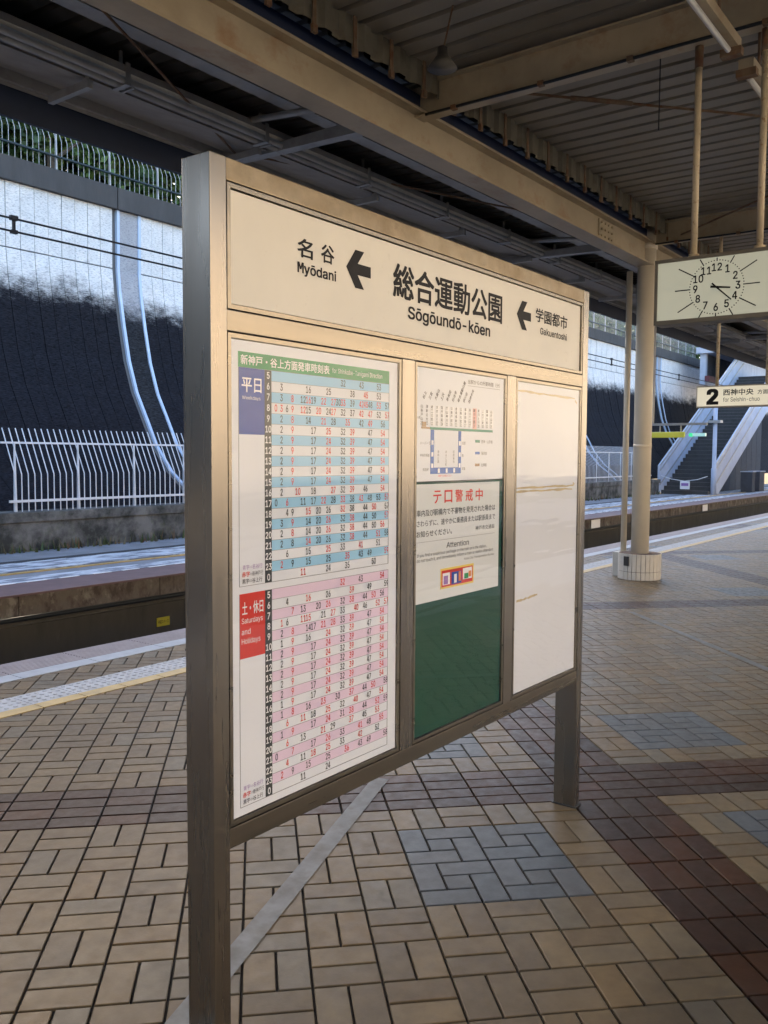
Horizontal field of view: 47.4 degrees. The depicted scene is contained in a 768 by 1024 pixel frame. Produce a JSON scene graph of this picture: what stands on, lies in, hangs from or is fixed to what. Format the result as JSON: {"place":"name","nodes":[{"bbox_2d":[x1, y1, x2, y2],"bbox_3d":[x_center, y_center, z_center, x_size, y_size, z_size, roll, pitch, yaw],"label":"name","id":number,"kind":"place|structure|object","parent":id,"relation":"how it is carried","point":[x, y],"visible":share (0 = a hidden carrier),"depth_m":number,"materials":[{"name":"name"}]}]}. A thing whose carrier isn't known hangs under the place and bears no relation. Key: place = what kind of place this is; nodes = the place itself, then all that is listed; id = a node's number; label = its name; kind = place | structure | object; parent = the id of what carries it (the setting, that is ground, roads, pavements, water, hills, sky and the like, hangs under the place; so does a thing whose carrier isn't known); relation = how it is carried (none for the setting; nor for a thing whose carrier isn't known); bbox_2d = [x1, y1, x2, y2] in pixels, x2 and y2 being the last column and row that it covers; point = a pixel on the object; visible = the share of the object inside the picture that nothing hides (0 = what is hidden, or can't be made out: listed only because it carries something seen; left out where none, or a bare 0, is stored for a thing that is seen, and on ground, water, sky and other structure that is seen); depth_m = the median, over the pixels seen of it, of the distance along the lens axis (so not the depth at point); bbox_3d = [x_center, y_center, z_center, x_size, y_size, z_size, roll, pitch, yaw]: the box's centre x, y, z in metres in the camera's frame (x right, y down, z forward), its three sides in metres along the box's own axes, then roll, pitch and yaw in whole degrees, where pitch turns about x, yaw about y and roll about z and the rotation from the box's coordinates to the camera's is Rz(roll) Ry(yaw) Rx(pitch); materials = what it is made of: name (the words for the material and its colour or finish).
{"place":"outdoors","nodes":[
{"label":"outdoors","id":0,"kind":"place"},
{"bbox_2d":[0,214,719,385],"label":"overhead wire","id":1,"kind":"object","parent":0,"point":[14,219],"visible":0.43,"depth_m":8.70,"materials":[{"name":"black metal"}]},
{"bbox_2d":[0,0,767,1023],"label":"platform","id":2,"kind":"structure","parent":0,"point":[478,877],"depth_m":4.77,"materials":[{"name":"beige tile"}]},
{"bbox_2d":[0,10,766,349],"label":"conduit run","id":3,"kind":"object","parent":2,"relation":"attached to","point":[54,48],"visible":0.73,"depth_m":7.15,"materials":[{"name":"grey metal"}]},
{"bbox_2d":[182,150,588,1023],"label":"station name sign","id":4,"kind":"object","parent":2,"relation":"on","point":[272,258],"visible":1,"depth_m":2.31,"materials":[{"name":"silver metal"}]},
{"bbox_2d":[231,339,396,818],"bbox_3d":[-0.176,0.154,2.377,0.031,1.163,0.673,3,5,37],"label":"timetable poster","id":5,"kind":"object","parent":4,"relation":"attached to","point":[314,467],"visible":1,"depth_m":2.32,"materials":[{"name":"white paper"}]},
{"bbox_2d":[414,479,501,737],"bbox_3d":[0.247,0.298,2.956,0.030,0.806,0.548,3,5,37],"label":"green backing sheet","id":6,"kind":"object","parent":4,"relation":"attached to","point":[457,654],"visible":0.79,"depth_m":2.94,"materials":[{"name":"green paper"}]},
{"bbox_2d":[416,481,498,604],"bbox_3d":[0.254,0.091,2.924,0.002,0.376,0.525,3,5,37],"label":"warning notice","id":7,"kind":"object","parent":6,"relation":"attached to","point":[457,533],"visible":1,"depth_m":2.90,"materials":[{"name":"beige paper"}]},
{"bbox_2d":[417,367,503,481],"bbox_3d":[0.251,-0.283,2.918,0.031,0.354,0.548,3,5,37],"label":"route map poster","id":8,"kind":"object","parent":4,"relation":"attached to","point":[459,426],"visible":1,"depth_m":2.89,"materials":[{"name":"white paper"}]},
{"bbox_2d":[513,382,578,693],"bbox_3d":[0.632,0.089,3.459,0.030,1.163,0.540,3,5,37],"label":"blank notice board","id":9,"kind":"object","parent":4,"relation":"attached to","point":[546,485],"visible":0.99,"depth_m":3.43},
{"bbox_2d":[427,5,456,74],"bbox_3d":[0.367,-2.997,5.437,0.195,0.472,0.190,0,4,-10],"label":"pendant lamp","id":10,"kind":"object","parent":2,"relation":"hanging from","point":[442,62],"visible":0.98,"depth_m":5.42,"materials":[{"name":"grey metal"}]},
{"bbox_2d":[612,271,632,575],"bbox_3d":[3.057,-1.096,11.037,0.200,3.810,0.200,3,5,37],"label":"drain pipe","id":11,"kind":"object","parent":2,"relation":"on","point":[627,373],"visible":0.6,"depth_m":11.01,"materials":[{"name":"beige metal"}]},
{"bbox_2d":[618,224,661,580],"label":"canopy column","id":12,"kind":"structure","parent":2,"relation":"on","point":[639,561],"depth_m":10.66,"materials":[{"name":"beige metal"}]},
{"bbox_2d":[652,326,707,437],"bbox_3d":[5.170,-2.454,15.348,1.030,2.290,0.085,3,5,37],"label":"hanging sign","id":13,"kind":"object","parent":2,"relation":"hanging from","point":[660,434],"visible":0.84,"depth_m":15.54,"materials":[{"name":"beige metal"}]},
{"bbox_2d":[654,27,767,327],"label":"hanging clock","id":14,"kind":"object","parent":2,"relation":"hanging from","point":[694,288],"visible":1,"depth_m":5.41,"materials":[{"name":"white plastic"}]},
{"bbox_2d":[685,0,743,61],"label":"tube light","id":15,"kind":"object","parent":2,"relation":"hanging from","point":[712,17],"visible":1,"depth_m":4.89,"materials":[{"name":"beige paint"}]},
{"bbox_2d":[696,236,767,407],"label":"direction sign","id":16,"kind":"object","parent":2,"relation":"hanging from","point":[731,396],"visible":1,"depth_m":10.05,"materials":[{"name":"white plastic"}]},
{"bbox_2d":[736,32,761,98],"bbox_3d":[3.611,-3.047,7.232,0.120,0.480,4.600,3,5,37],"label":"tube light","id":17,"kind":"object","parent":2,"relation":"hanging from","point":[749,70],"visible":0.86,"depth_m":5.43,"materials":[{"name":"beige paint"}]},
{"bbox_2d":[0,484,767,664],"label":"opposite platform","id":18,"kind":"structure","parent":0,"point":[55,601],"depth_m":11.38,"materials":[{"name":"grey concrete"}]},
{"bbox_2d":[156,616,169,626],"bbox_3d":[-2.902,1.438,11.496,0.016,0.115,0.205,3,5,37],"label":"refuge sign","id":19,"kind":"object","parent":18,"relation":"attached to","point":[162,621],"visible":1,"depth_m":11.49,"materials":[{"name":"yellow"}]},
{"bbox_2d":[0,479,660,553],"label":"wall","id":20,"kind":"structure","parent":18,"relation":"on","point":[36,528],"depth_m":15.16,"materials":[{"name":"concrete"}]},
{"bbox_2d":[0,428,651,511],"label":"white fence","id":21,"kind":"object","parent":20,"relation":"on","point":[15,501],"visible":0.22,"depth_m":15.64,"materials":[{"name":"metal"}]},
{"bbox_2d":[0,153,767,510],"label":"retaining wall","id":22,"kind":"structure","parent":20,"relation":"on","point":[90,341],"depth_m":17.87,"materials":[{"name":"concrete"}]},
{"bbox_2d":[0,117,697,356],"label":"parapet fence","id":23,"kind":"object","parent":22,"relation":"on","point":[618,331],"visible":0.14,"depth_m":18.74,"materials":[{"name":"metal"}]},
{"bbox_2d":[1,491,663,553],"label":"weeds","id":24,"kind":"object","parent":18,"relation":"on","point":[78,543],"visible":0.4,"depth_m":14.95,"materials":[{"name":"green plant"}]},
{"bbox_2d":[591,519,599,528],"bbox_3d":[5.384,0.299,22.261,0.015,0.210,0.550,3,5,37],"label":"marker plate","id":25,"kind":"object","parent":18,"relation":"attached to","point":[595,523],"visible":1,"depth_m":22.24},
{"bbox_2d":[702,504,707,510],"bbox_3d":[10.855,-0.141,29.582,0.015,0.210,0.550,3,5,37],"label":"marker plate","id":26,"kind":"object","parent":18,"relation":"attached to","point":[704,507],"visible":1,"depth_m":29.59,"materials":[{"name":"white plastic"}]},
{"bbox_2d":[657,359,767,494],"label":"staircase","id":27,"kind":"structure","parent":18,"relation":"on","point":[687,457],"depth_m":40.63,"materials":[{"name":"white concrete"}]},
{"bbox_2d":[661,475,707,488],"bbox_3d":[12.671,-1.250,36.987,1.958,0.572,0.050,3,5,37],"label":"rope barrier","id":28,"kind":"object","parent":27,"relation":"attached to","point":[684,484],"visible":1,"depth_m":36.94,"materials":[{"name":"white plastic"}]},
{"bbox_2d":[696,347,733,384],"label":"stair shelter","id":29,"kind":"object","parent":27,"relation":"on","point":[708,365],"visible":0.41,"depth_m":47.35,"materials":[{"name":"white metal"}]},
{"bbox_2d":[708,408,722,494],"bbox_3d":[13.797,-2.684,36.511,0.500,3.970,0.400,3,5,37],"label":"white post","id":30,"kind":"object","parent":18,"relation":"on","point":[715,421],"visible":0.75,"depth_m":36.46,"materials":[{"name":"white metal"}]},
{"bbox_2d":[740,471,755,491],"bbox_3d":[16.650,-1.391,40.019,0.560,0.950,0.560,3,5,37],"label":"storage cabinet","id":31,"kind":"object","parent":18,"relation":"on","point":[747,481],"visible":0.99,"depth_m":39.82,"materials":[{"name":"grey metal"}]},
{"bbox_2d":[755,471,765,490],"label":"storage cabinet","id":32,"kind":"object","parent":18,"relation":"on","point":[759,480],"visible":0.53,"depth_m":40.81,"materials":[{"name":"grey metal"}]},
{"bbox_3d":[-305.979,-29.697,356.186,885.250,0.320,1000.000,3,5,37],"label":"ground","id":33,"kind":"structure","parent":0,"visible":0},
{"bbox_2d":[0,116,116,180],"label":"tree","id":34,"kind":"object","parent":33,"relation":"on","point":[26,154],"visible":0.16,"depth_m":19.49,"materials":[{"name":"green plant"}]},
{"bbox_2d":[58,144,106,178],"bbox_3d":[-8.107,-8.743,23.434,3.906,4.983,3.618,2,4,24],"label":"tree","id":35,"kind":"object","parent":33,"relation":"on","point":[72,168],"visible":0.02,"depth_m":22.76,"materials":[{"name":"green plant"}]},
{"bbox_2d":[91,153,181,205],"bbox_3d":[-5.959,-8.503,21.864,3.104,4.554,3.618,3,5,37],"label":"tree","id":36,"kind":"object","parent":33,"relation":"on","point":[118,182],"visible":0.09,"depth_m":21.00,"materials":[{"name":"green plant"}]},
{"bbox_2d":[589,311,632,334],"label":"tree","id":37,"kind":"object","parent":33,"relation":"on","point":[599,327],"visible":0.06,"depth_m":44.40,"materials":[{"name":"green plant"}]},
{"bbox_2d":[610,319,682,349],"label":"tree","id":38,"kind":"object","parent":33,"relation":"on","point":[658,340],"visible":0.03,"depth_m":49.54,"materials":[{"name":"green plant"}]},
{"bbox_2d":[668,341,699,358],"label":"tree","id":39,"kind":"object","parent":33,"relation":"on","point":[694,356],"visible":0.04,"depth_m":52.95,"materials":[{"name":"green plant"}]}
]}

